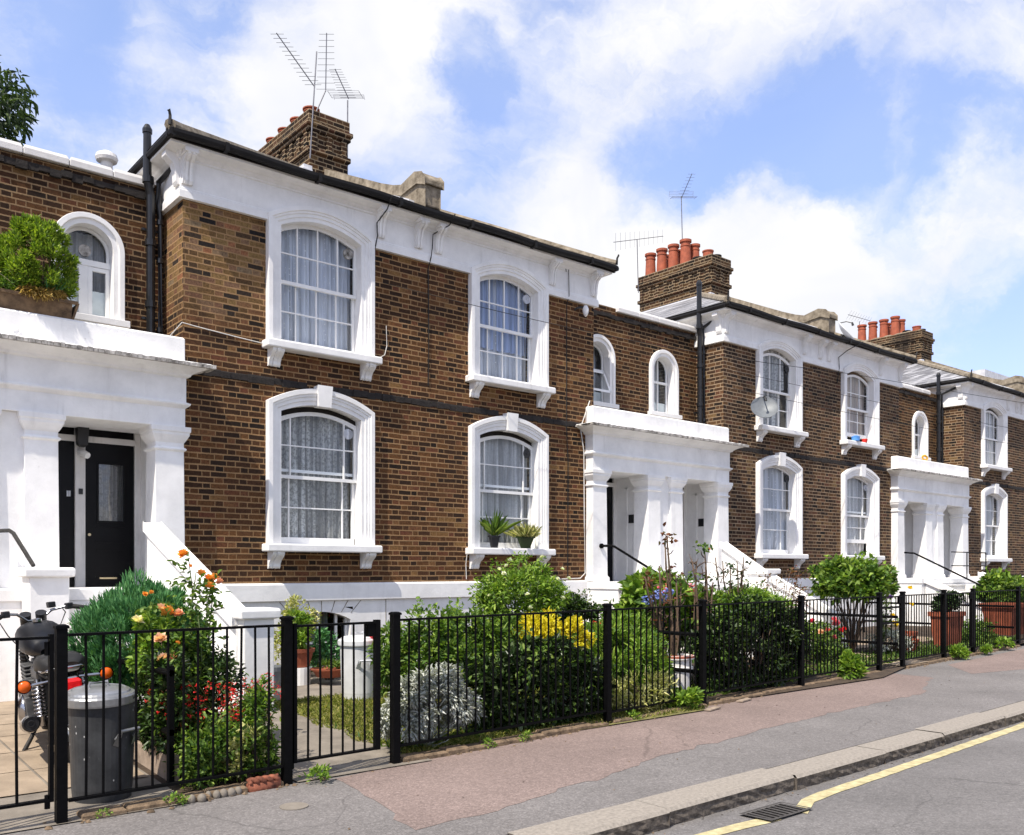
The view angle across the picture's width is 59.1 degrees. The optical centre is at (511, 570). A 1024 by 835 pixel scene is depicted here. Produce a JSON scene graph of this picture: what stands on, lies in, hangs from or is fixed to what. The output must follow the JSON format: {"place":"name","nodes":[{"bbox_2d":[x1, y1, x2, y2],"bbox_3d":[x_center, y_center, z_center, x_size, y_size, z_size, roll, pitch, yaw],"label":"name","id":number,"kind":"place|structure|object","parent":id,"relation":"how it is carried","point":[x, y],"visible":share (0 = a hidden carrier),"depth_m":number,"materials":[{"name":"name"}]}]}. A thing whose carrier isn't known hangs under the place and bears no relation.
{"place":"outdoors","nodes":[
{"label":"outdoors","id":0,"kind":"place"},
{"bbox_2d":[297,666,310,685],"bbox_3d":[-2.574,1.272,10.889,0.300,0.215,0.300,0,0,-40],"label":"paint tub","id":1,"kind":"object","parent":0,"point":[302,676],"visible":0.37,"depth_m":10.77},
{"bbox_2d":[278,607,316,667],"bbox_3d":[-2.577,0.803,10.878,0.436,0.715,0.512,0,0,-4],"label":"flower pot","id":2,"kind":"object","parent":1,"relation":"on","point":[301,617],"visible":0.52,"depth_m":10.81,"materials":[{"name":"ceramic"}]},
{"bbox_2d":[210,705,430,781],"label":"garden path","id":3,"kind":"structure","parent":0,"point":[359,762],"depth_m":7.27,"materials":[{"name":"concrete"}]},
{"bbox_2d":[274,677,388,701],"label":"garden path","id":4,"kind":"structure","parent":0,"point":[314,687],"depth_m":10.50,"materials":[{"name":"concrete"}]},
{"bbox_2d":[310,627,339,679],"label":"blue green plant","id":5,"kind":"object","parent":4,"relation":"on","point":[325,649],"visible":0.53,"depth_m":11.27,"materials":[{"name":"green plant"}]},
{"bbox_2d":[310,658,340,677],"bbox_3d":[-2.193,1.159,10.882,0.471,0.242,0.458,0,0,-40],"label":"flower pot","id":6,"kind":"object","parent":4,"relation":"on","point":[336,670],"visible":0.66,"depth_m":10.76,"materials":[{"name":"ceramic"}]},
{"bbox_2d":[280,689,703,750],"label":"lawn","id":7,"kind":"structure","parent":0,"point":[674,713],"depth_m":9.03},
{"bbox_2d":[338,632,372,699],"bbox_3d":[-1.649,1.020,9.707,0.459,0.720,0.439,0,0,17],"label":"dustbin","id":8,"kind":"object","parent":7,"relation":"on","point":[348,662],"visible":0.57,"depth_m":9.54,"materials":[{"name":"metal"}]},
{"bbox_2d":[371,660,486,746],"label":"silver ragwort","id":9,"kind":"object","parent":7,"relation":"on","point":[424,719],"visible":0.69,"depth_m":7.39,"materials":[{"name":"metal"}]},
{"bbox_2d":[366,596,504,706],"bbox_3d":[-0.738,0.862,8.559,1.428,1.244,1.066,0,0,-40],"label":"leafy shrub","id":10,"kind":"object","parent":7,"relation":"on","point":[385,660],"visible":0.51,"depth_m":8.30,"materials":[{"name":"green plant"}]},
{"bbox_2d":[468,604,524,679],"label":"leafy shrub","id":11,"kind":"object","parent":7,"relation":"on","point":[488,629],"visible":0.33,"depth_m":8.76,"materials":[{"name":"green plant"}]},
{"bbox_2d":[467,550,573,673],"bbox_3d":[0.100,0.589,10.763,1.359,1.679,1.025,0,0,-40],"label":"leafy shrub","id":12,"kind":"object","parent":7,"relation":"on","point":[538,584],"visible":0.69,"depth_m":10.59,"materials":[{"name":"green plant"}]},
{"bbox_2d":[504,606,596,648],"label":"golden shrub","id":13,"kind":"object","parent":7,"relation":"on","point":[559,626],"visible":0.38,"depth_m":9.09,"materials":[{"name":"yellow plant"}]},
{"bbox_2d":[612,666,678,712],"bbox_3d":[1.303,1.254,9.380,1.231,0.532,0.438,0,0,-40],"label":"perennial border","id":14,"kind":"object","parent":7,"relation":"on","point":[637,690],"visible":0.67,"depth_m":9.36,"materials":[{"name":"green plant"}]},
{"bbox_2d":[478,509,522,547],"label":"potted grass","id":15,"kind":"object","parent":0,"point":[496,527],"depth_m":14.39,"materials":[{"name":"green plant"}]},
{"bbox_2d":[0,644,1023,834],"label":"pavement","id":16,"kind":"structure","parent":0,"point":[336,807],"depth_m":6.24,"materials":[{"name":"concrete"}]},
{"bbox_2d":[246,773,280,792],"bbox_3d":[-1.700,1.462,6.188,0.242,0.116,0.065,0,0,-40],"label":"rope edging tile","id":17,"kind":"object","parent":16,"relation":"on","point":[261,783],"visible":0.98,"depth_m":6.16,"materials":[{"name":"ceramic"}]},
{"bbox_2d":[297,763,331,781],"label":"weed","id":18,"kind":"object","parent":16,"relation":"on","point":[317,769],"visible":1,"depth_m":6.35,"materials":[{"name":"green plant"}]},
{"bbox_2d":[43,646,1018,833],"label":"weeds","id":19,"kind":"object","parent":16,"relation":"on","point":[208,798],"visible":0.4,"depth_m":6.35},
{"bbox_2d":[76,645,1020,820],"bbox_3d":[3.683,1.498,11.563,17.556,0.104,0.253,0,0,-45],"label":"railing footing","id":20,"kind":"object","parent":16,"relation":"on","point":[156,802],"visible":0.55,"depth_m":7.71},
{"bbox_2d":[53,616,293,824],"bbox_3d":[-2.126,0.950,5.847,1.548,1.260,0.077,0,0,-42],"label":"iron railing","id":21,"kind":"object","parent":20,"relation":"on","point":[61,798],"visible":0.99,"depth_m":5.73,"materials":[{"name":"metal"}]},
{"bbox_2d":[0,634,53,809],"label":"iron gate","id":22,"kind":"structure","parent":21,"relation":"attached to","point":[49,653],"depth_m":5.29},
{"bbox_2d":[293,619,380,768],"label":"iron gate","id":23,"kind":"structure","parent":21,"relation":"attached to","point":[372,628],"depth_m":6.65,"materials":[{"name":"metal"}]},
{"bbox_2d":[388,592,882,763],"bbox_3d":[2.239,0.950,10.090,8.922,1.260,0.098,0,0,-45],"label":"iron railing","id":24,"kind":"object","parent":20,"relation":"on","point":[607,711],"visible":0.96,"depth_m":8.86,"materials":[{"name":"metal"}]},
{"bbox_2d":[882,595,902,662],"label":"iron gate","id":25,"kind":"structure","parent":24,"relation":"attached to","point":[900,606],"depth_m":13.61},
{"bbox_2d":[899,590,946,668],"bbox_3d":[6.558,0.950,14.378,1.766,1.260,0.080,0,0,-45],"label":"iron railing","id":26,"kind":"object","parent":20,"relation":"on","point":[943,623],"visible":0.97,"depth_m":14.44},
{"bbox_2d":[947,591,972,651],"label":"iron gate","id":27,"kind":"structure","parent":26,"relation":"attached to","point":[970,619],"depth_m":15.60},
{"bbox_2d":[970,587,1023,652],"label":"iron railing","id":28,"kind":"object","parent":20,"relation":"on","point":[1017,615],"visible":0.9,"depth_m":16.96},
{"bbox_2d":[335,673,933,829],"bbox_3d":[2.376,1.498,9.293,1.489,0.001,9.957,0,0,44],"label":"pavement patch","id":29,"kind":"object","parent":16,"relation":"on","point":[424,794],"visible":0.97,"depth_m":7.31,"materials":[{"name":"asphalt"}]},
{"bbox_2d":[663,686,704,709],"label":"weed","id":30,"kind":"object","parent":16,"relation":"on","point":[692,695],"visible":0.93,"depth_m":9.61,"materials":[{"name":"green plant"}]},
{"bbox_2d":[836,649,868,679],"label":"weed","id":31,"kind":"object","parent":16,"relation":"on","point":[850,661],"visible":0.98,"depth_m":12.29,"materials":[{"name":"green plant"}]},
{"bbox_2d":[949,643,972,658],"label":"weed","id":32,"kind":"object","parent":16,"relation":"on","point":[959,650],"visible":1,"depth_m":15.08,"materials":[{"name":"green plant"}]},
{"bbox_2d":[949,649,1023,673],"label":"pavement patch","id":33,"kind":"object","parent":16,"relation":"on","point":[1010,660],"visible":1,"depth_m":14.52,"materials":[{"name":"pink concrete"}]},
{"bbox_2d":[0,0,1023,376],"label":"sky","id":34,"kind":"structure","parent":0,"point":[861,158],"materials":[{"name":"blue"}]},
{"bbox_2d":[503,522,541,547],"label":"potted grass","id":35,"kind":"object","parent":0,"point":[525,536],"depth_m":14.79,"materials":[{"name":"green plant"}]},
{"bbox_2d":[133,625,1023,793],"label":"garden ground","id":36,"kind":"structure","parent":0,"point":[887,669],"depth_m":11.96,"materials":[{"name":"soil"}]},
{"bbox_2d":[0,705,189,833],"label":"paved yard","id":37,"kind":"structure","parent":36,"relation":"on","point":[24,817],"depth_m":5.67,"materials":[{"name":"stone"}]},
{"bbox_2d":[0,701,146,796],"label":"paving slabs","id":38,"kind":"structure","parent":37,"relation":"on","point":[29,781],"depth_m":6.76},
{"bbox_2d":[0,601,113,762],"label":"motorbike","id":39,"kind":"object","parent":38,"relation":"on","point":[33,700],"visible":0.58,"depth_m":7.06,"materials":[{"name":"metal"}]},
{"bbox_2d":[68,680,139,803],"bbox_3d":[-2.694,1.103,5.896,0.456,0.771,0.511,0,0,-40],"label":"dustbin","id":40,"kind":"object","parent":37,"relation":"on","point":[76,718],"visible":0.79,"depth_m":5.75,"materials":[{"name":"metal"}]},
{"bbox_2d":[68,645,174,781],"bbox_3d":[-3.573,1.130,7.691,0.046,0.940,3.820,0,0,-40],"label":"garden rail","id":41,"kind":"object","parent":36,"relation":"on","point":[160,670],"visible":0.24,"depth_m":6.23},
{"bbox_2d":[0,124,280,712],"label":"side wing","id":42,"kind":"structure","parent":36,"relation":"on","point":[95,432],"depth_m":10.95,"materials":[{"name":"paint"}]},
{"bbox_2d":[0,288,78,319],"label":"planter box","id":43,"kind":"object","parent":42,"relation":"on","point":[16,300],"visible":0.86,"depth_m":10.18,"materials":[{"name":"brown wood"}]},
{"bbox_2d":[0,271,74,302],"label":"planter flowers","id":44,"kind":"object","parent":43,"relation":"in","point":[47,292],"visible":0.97,"depth_m":10.13,"materials":[{"name":"green plant"}]},
{"bbox_2d":[0,211,80,299],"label":"bush","id":45,"kind":"object","parent":43,"relation":"in","point":[25,262],"visible":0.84,"depth_m":10.14,"materials":[{"name":"plant"}]},
{"bbox_2d":[58,440,73,586],"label":"side door","id":46,"kind":"structure","parent":42,"relation":"in","point":[65,449],"depth_m":11.23,"materials":[{"name":"wood"}]},
{"bbox_2d":[51,212,129,328],"bbox_3d":[-5.417,-3.785,11.457,0.950,1.370,0.542,0,0,-40],"label":"arched window","id":47,"kind":"structure","parent":42,"relation":"in","point":[100,299],"depth_m":11.52,"materials":[{"name":"white paint"}]},
{"bbox_2d":[85,442,133,586],"bbox_3d":[-5.156,-0.690,11.565,0.591,1.840,0.080,0,0,-40],"label":"door","id":48,"kind":"structure","parent":42,"relation":"in","point":[109,540],"depth_m":11.56,"materials":[{"name":"black wood"}]},
{"bbox_2d":[67,566,217,709],"bbox_3d":[-3.051,0.706,7.537,1.199,1.487,1.205,0,0,-40],"label":"evergreen shrub","id":49,"kind":"object","parent":36,"relation":"on","point":[111,609],"visible":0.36,"depth_m":7.23,"materials":[{"name":"green plant"}]},
{"bbox_2d":[134,740,179,780],"bbox_3d":[-2.945,1.417,6.991,0.065,0.265,1.900,0,0,-40],"label":"edging board","id":50,"kind":"object","parent":36,"relation":"on","point":[144,759],"visible":0.16,"depth_m":6.49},
{"bbox_2d":[121,601,204,736],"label":"rose foliage","id":51,"kind":"object","parent":36,"relation":"on","point":[144,639],"visible":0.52,"depth_m":6.71,"materials":[{"name":"green plant"}]},
{"bbox_2d":[137,639,196,757],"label":"border plants","id":52,"kind":"object","parent":36,"relation":"on","point":[144,717],"visible":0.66,"depth_m":6.43,"materials":[{"name":"green plant"}]},
{"bbox_2d":[132,548,239,727],"bbox_3d":[-2.497,0.648,6.958,0.585,1.673,0.935,0,0,31],"label":"rose bush","id":53,"kind":"object","parent":36,"relation":"on","point":[206,584],"visible":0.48,"depth_m":7.06,"materials":[{"name":"green plant"}]},
{"bbox_2d":[123,635,248,740],"bbox_3d":[-2.575,0.972,7.121,1.095,1.023,0.962,0,0,-40],"label":"dark shrub","id":54,"kind":"object","parent":36,"relation":"on","point":[221,663],"visible":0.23,"depth_m":6.99,"materials":[{"name":"green plant"}]},
{"bbox_2d":[144,672,280,763],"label":"coral bells","id":55,"kind":"object","parent":36,"relation":"on","point":[221,709],"visible":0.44,"depth_m":6.64,"materials":[{"name":"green plant"}]},
{"bbox_2d":[162,702,280,789],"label":"border plants","id":56,"kind":"object","parent":36,"relation":"on","point":[205,742],"visible":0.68,"depth_m":6.29,"materials":[{"name":"green plant"}]},
{"bbox_2d":[218,722,270,783],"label":"border plants","id":57,"kind":"object","parent":36,"relation":"on","point":[234,745],"visible":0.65,"depth_m":6.34,"materials":[{"name":"green plant"}]},
{"bbox_2d":[234,672,280,775],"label":"border plants","id":58,"kind":"object","parent":36,"relation":"on","point":[262,704],"visible":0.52,"depth_m":6.50,"materials":[{"name":"green plant"}]},
{"bbox_2d":[274,594,321,664],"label":"climbing plant","id":59,"kind":"object","parent":36,"relation":"on","point":[293,602],"visible":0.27,"depth_m":11.47,"materials":[{"name":"green plant"}]},
{"bbox_2d":[452,628,619,733],"bbox_3d":[0.256,1.053,8.572,2.052,1.036,0.644,0,0,-40],"label":"hedge","id":60,"kind":"object","parent":36,"relation":"on","point":[488,683],"visible":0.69,"depth_m":8.36,"materials":[{"name":"green plant"}]},
{"bbox_2d":[553,586,602,623],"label":"leafy shrub","id":61,"kind":"object","parent":36,"relation":"on","point":[576,603],"visible":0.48,"depth_m":11.41,"materials":[{"name":"green plant"}]},
{"bbox_2d":[582,598,671,686],"bbox_3d":[1.352,0.914,10.550,1.353,1.206,0.934,0,0,-40],"label":"perennial border","id":62,"kind":"object","parent":36,"relation":"on","point":[588,624],"visible":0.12,"depth_m":10.40,"materials":[{"name":"green plant"}]},
{"bbox_2d":[588,614,675,700],"bbox_3d":[1.212,0.991,9.823,1.548,1.059,0.932,0,0,-40],"label":"perennial border","id":63,"kind":"object","parent":36,"relation":"on","point":[637,648],"visible":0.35,"depth_m":9.67,"materials":[{"name":"green plant"}]},
{"bbox_2d":[599,565,709,650],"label":"hydrangea","id":64,"kind":"object","parent":36,"relation":"on","point":[633,592],"visible":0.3,"depth_m":11.08,"materials":[{"name":"green plant"}]},
{"bbox_2d":[640,522,688,655],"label":"rose bush","id":65,"kind":"object","parent":36,"relation":"on","point":[646,585],"visible":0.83,"depth_m":10.53,"materials":[{"name":"green plant"}]},
{"bbox_2d":[335,636,1013,750],"bbox_3d":[4.324,1.386,13.470,16.149,0.221,1.552,0,0,-45],"label":"ground cover","id":66,"kind":"object","parent":36,"relation":"on","point":[735,690],"visible":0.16,"depth_m":13.15,"materials":[{"name":"green plant"}]},
{"bbox_2d":[664,618,693,694],"bbox_3d":[1.896,1.015,10.459,0.423,0.930,0.423,0,0,-40],"label":"chimney pot planter","id":67,"kind":"object","parent":36,"relation":"on","point":[682,666],"visible":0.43,"depth_m":10.30,"materials":[{"name":"ceramic"}]},
{"bbox_2d":[684,540,720,685],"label":"rose bush","id":68,"kind":"object","parent":36,"relation":"on","point":[705,577],"visible":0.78,"depth_m":11.04,"materials":[{"name":"green plant"}]},
{"bbox_2d":[575,280,855,657],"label":"side wing","id":69,"kind":"structure","parent":36,"relation":"on","point":[653,464],"depth_m":17.39,"materials":[{"name":"paint"}]},
{"bbox_2d":[594,334,618,408],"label":"arched window","id":70,"kind":"structure","parent":69,"relation":"in","point":[607,397],"depth_m":17.35,"materials":[{"name":"white paint"}]},
{"bbox_2d":[607,487,612,580],"bbox_3d":[1.719,-0.690,17.295,0.591,1.840,0.034,0,0,-40],"label":"door","id":71,"kind":"structure","parent":69,"relation":"in","point":[609,489],"depth_m":17.45,"materials":[{"name":"black wood"}]},
{"bbox_2d":[648,350,681,419],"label":"arched window","id":72,"kind":"structure","parent":69,"relation":"in","point":[670,409],"depth_m":18.53,"materials":[{"name":"white paint"}]},
{"bbox_2d":[709,556,751,603],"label":"rose bush","id":73,"kind":"object","parent":36,"relation":"on","point":[723,572],"visible":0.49,"depth_m":11.64,"materials":[{"name":"green plant"}]},
{"bbox_2d":[686,579,797,658],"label":"variegated shrub","id":74,"kind":"object","parent":36,"relation":"on","point":[749,590],"visible":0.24,"depth_m":11.75,"materials":[{"name":"green plant"}]},
{"bbox_2d":[676,591,815,691],"bbox_3d":[2.999,0.899,11.367,2.690,1.290,0.850,0,0,-40],"label":"hedge","id":75,"kind":"object","parent":36,"relation":"on","point":[794,634],"visible":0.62,"depth_m":11.13,"materials":[{"name":"green plant"}]},
{"bbox_2d":[756,565,811,622],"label":"rose bush","id":76,"kind":"object","parent":36,"relation":"on","point":[793,593],"visible":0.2,"depth_m":13.30,"materials":[{"name":"green plant"}]},
{"bbox_2d":[796,619,852,659],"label":"undergrowth","id":77,"kind":"object","parent":36,"relation":"on","point":[839,646],"visible":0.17,"depth_m":14.53,"materials":[{"name":"green plant"}]},
{"bbox_2d":[808,616,846,662],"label":"rose bush","id":78,"kind":"object","parent":36,"relation":"on","point":[811,621],"visible":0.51,"depth_m":13.82,"materials":[{"name":"green plant"}]},
{"bbox_2d":[805,612,897,644],"bbox_3d":[4.685,1.130,15.118,0.046,0.940,3.640,0,0,-40],"label":"garden rail","id":79,"kind":"object","parent":36,"relation":"on","point":[888,616],"visible":0.28,"depth_m":14.19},
{"bbox_2d":[807,550,900,650],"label":"round shrub","id":80,"kind":"object","parent":36,"relation":"on","point":[838,576],"visible":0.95,"depth_m":14.96,"materials":[{"name":"green plant"}]},
{"bbox_2d":[864,629,913,652],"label":"grey herb","id":81,"kind":"object","parent":36,"relation":"on","point":[893,636],"visible":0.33,"depth_m":15.42,"materials":[{"name":"plant"}]},
{"bbox_2d":[863,373,1023,626],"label":"side wing","id":82,"kind":"structure","parent":36,"relation":"on","point":[929,505],"depth_m":24.20,"materials":[{"name":"paint"}]},
{"bbox_2d":[911,411,930,460],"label":"arched window","id":83,"kind":"structure","parent":82,"relation":"in","point":[920,417],"depth_m":25.55,"materials":[{"name":"white paint"}]},
{"bbox_2d":[929,611,964,646],"bbox_3d":[8.127,1.120,16.880,0.657,0.700,0.417,0,0,-40],"label":"flower pot","id":84,"kind":"object","parent":36,"relation":"on","point":[948,626],"visible":0.39,"depth_m":16.75,"materials":[{"name":"ceramic"}]},
{"bbox_2d":[968,563,1023,602],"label":"leafy shrub","id":85,"kind":"object","parent":36,"relation":"on","point":[998,579],"visible":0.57,"depth_m":21.44,"materials":[{"name":"green plant"}]},
{"bbox_2d":[978,602,1022,634],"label":"flower pot","id":86,"kind":"object","parent":36,"relation":"on","point":[993,614],"visible":0.38,"depth_m":19.57,"materials":[{"name":"ceramic"}]},
{"bbox_2d":[647,721,1023,834],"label":"road","id":87,"kind":"structure","parent":0,"point":[977,789],"depth_m":6.22,"materials":[{"name":"asphalt"}]},
{"bbox_2d":[507,700,1023,834],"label":"kerb","id":88,"kind":"structure","parent":87,"relation":"on","point":[653,813],"depth_m":6.47,"materials":[{"name":"stone"}]},
{"bbox_2d":[739,802,811,820],"bbox_3d":[1.749,1.596,5.979,0.480,0.015,0.250,0,0,-40],"label":"drain grate","id":89,"kind":"object","parent":87,"relation":"on","point":[776,812],"visible":1,"depth_m":5.97,"materials":[{"name":"metal"}]},
{"bbox_2d":[695,722,1023,834],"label":"yellow line","id":90,"kind":"object","parent":87,"relation":"on","point":[809,801],"visible":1,"depth_m":6.90,"materials":[{"name":"paint"}]},
{"label":"ground","id":91,"kind":"structure","parent":0,"visible":0},
{"bbox_2d":[0,55,38,145],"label":"leafy tree","id":92,"kind":"object","parent":91,"relation":"on","point":[9,103],"visible":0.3,"depth_m":18.38,"materials":[{"name":"green plant"}]},
{"bbox_2d":[127,105,618,667],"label":"terraced house","id":93,"kind":"structure","parent":91,"relation":"on","point":[339,467],"depth_m":13.10,"materials":[{"name":"brick"}]},
{"bbox_2d":[273,33,317,158],"bbox_3d":[-3.674,-8.032,15.358,0.854,1.966,0.164,0,0,-34],"label":"tv aerial","id":94,"kind":"object","parent":93,"relation":"attached to","point":[314,80],"visible":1,"depth_m":15.47,"materials":[{"name":"metal"}]},
{"bbox_2d":[262,206,381,381],"bbox_3d":[-2.705,-3.883,12.673,1.750,2.285,0.524,0,0,-40],"label":"window","id":95,"kind":"structure","parent":93,"relation":"in","point":[308,296],"depth_m":12.77,"materials":[{"name":"white paint"}]},
{"bbox_2d":[262,385,381,568],"bbox_3d":[-2.705,-1.291,12.673,1.750,2.541,0.522,0,0,-40],"label":"window","id":96,"kind":"structure","parent":93,"relation":"in","point":[308,433],"depth_m":12.80,"materials":[{"name":"white paint"}]},
{"bbox_2d":[306,612,346,667],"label":"basement window","id":97,"kind":"structure","parent":93,"relation":"in","point":[324,614],"depth_m":12.87,"materials":[{"name":"glass"}]},
{"bbox_2d":[465,261,555,408],"bbox_3d":[-0.115,-3.883,14.876,1.750,2.285,0.573,0,0,-40],"label":"window","id":98,"kind":"structure","parent":93,"relation":"in","point":[496,340],"depth_m":15.02,"materials":[{"name":"white paint"}]},
{"bbox_2d":[465,412,555,568],"bbox_3d":[-0.099,-1.291,14.857,1.750,2.541,0.525,0,0,-40],"label":"window","id":99,"kind":"structure","parent":93,"relation":"in","point":[499,447],"depth_m":15.01,"materials":[{"name":"white paint"}]},
{"bbox_2d":[566,270,568,575],"bbox_3d":[0.950,-2.578,15.615,0.121,5.355,0.073,0,0,-40],"label":"cable","id":100,"kind":"object","parent":93,"relation":"attached to","point":[566,426],"visible":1,"depth_m":15.65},
{"bbox_2d":[385,283,847,373],"bbox_3d":[2.078,-3.885,14.773,8.508,0.680,0.009,0,0,-21],"label":"overhead wire","id":101,"kind":"object","parent":93,"relation":"attached to","point":[613,336],"visible":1,"depth_m":14.58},
{"bbox_2d":[636,238,917,626],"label":"terraced house","id":102,"kind":"structure","parent":91,"relation":"on","point":[801,474],"depth_m":20.61,"materials":[{"name":"brick"}]},
{"bbox_2d":[746,396,777,417],"bbox_3d":[5.145,-3.374,18.719,0.701,0.491,0.344,0,0,27],"label":"satellite dish","id":103,"kind":"object","parent":102,"relation":"attached to","point":[764,407],"visible":1,"depth_m":18.75,"materials":[{"name":"white metal"}]},
{"bbox_2d":[754,339,808,447],"bbox_3d":[5.760,-3.883,19.799,1.750,2.285,0.575,0,0,-40],"label":"window","id":104,"kind":"structure","parent":102,"relation":"in","point":[776,351],"depth_m":19.99,"materials":[{"name":"white paint"}]},
{"bbox_2d":[754,452,808,568],"bbox_3d":[5.779,-1.291,19.776,1.750,2.541,0.515,0,0,-40],"label":"window","id":105,"kind":"structure","parent":102,"relation":"in","point":[779,530],"depth_m":20.04,"materials":[{"name":"white paint"}]},
{"bbox_2d":[840,362,884,459],"bbox_3d":[8.384,-3.883,21.961,1.750,2.285,0.521,0,0,-40],"label":"window","id":106,"kind":"structure","parent":102,"relation":"in","point":[852,385],"depth_m":22.16,"materials":[{"name":"white paint"}]},
{"bbox_2d":[841,464,884,563],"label":"window","id":107,"kind":"structure","parent":102,"relation":"in","point":[857,529],"depth_m":22.23,"materials":[{"name":"white paint"}]},
{"bbox_2d":[857,316,1023,577],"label":"terraced house","id":108,"kind":"structure","parent":91,"relation":"on","point":[996,521],"depth_m":27.20,"materials":[{"name":"brick"}]},
{"bbox_2d":[980,400,1011,479],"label":"window","id":109,"kind":"structure","parent":108,"relation":"in","point":[991,409],"depth_m":27.15,"materials":[{"name":"white paint"}]},
{"bbox_2d":[980,484,1011,569],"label":"window","id":110,"kind":"structure","parent":108,"relation":"in","point":[987,494],"depth_m":27.22,"materials":[{"name":"white paint"}]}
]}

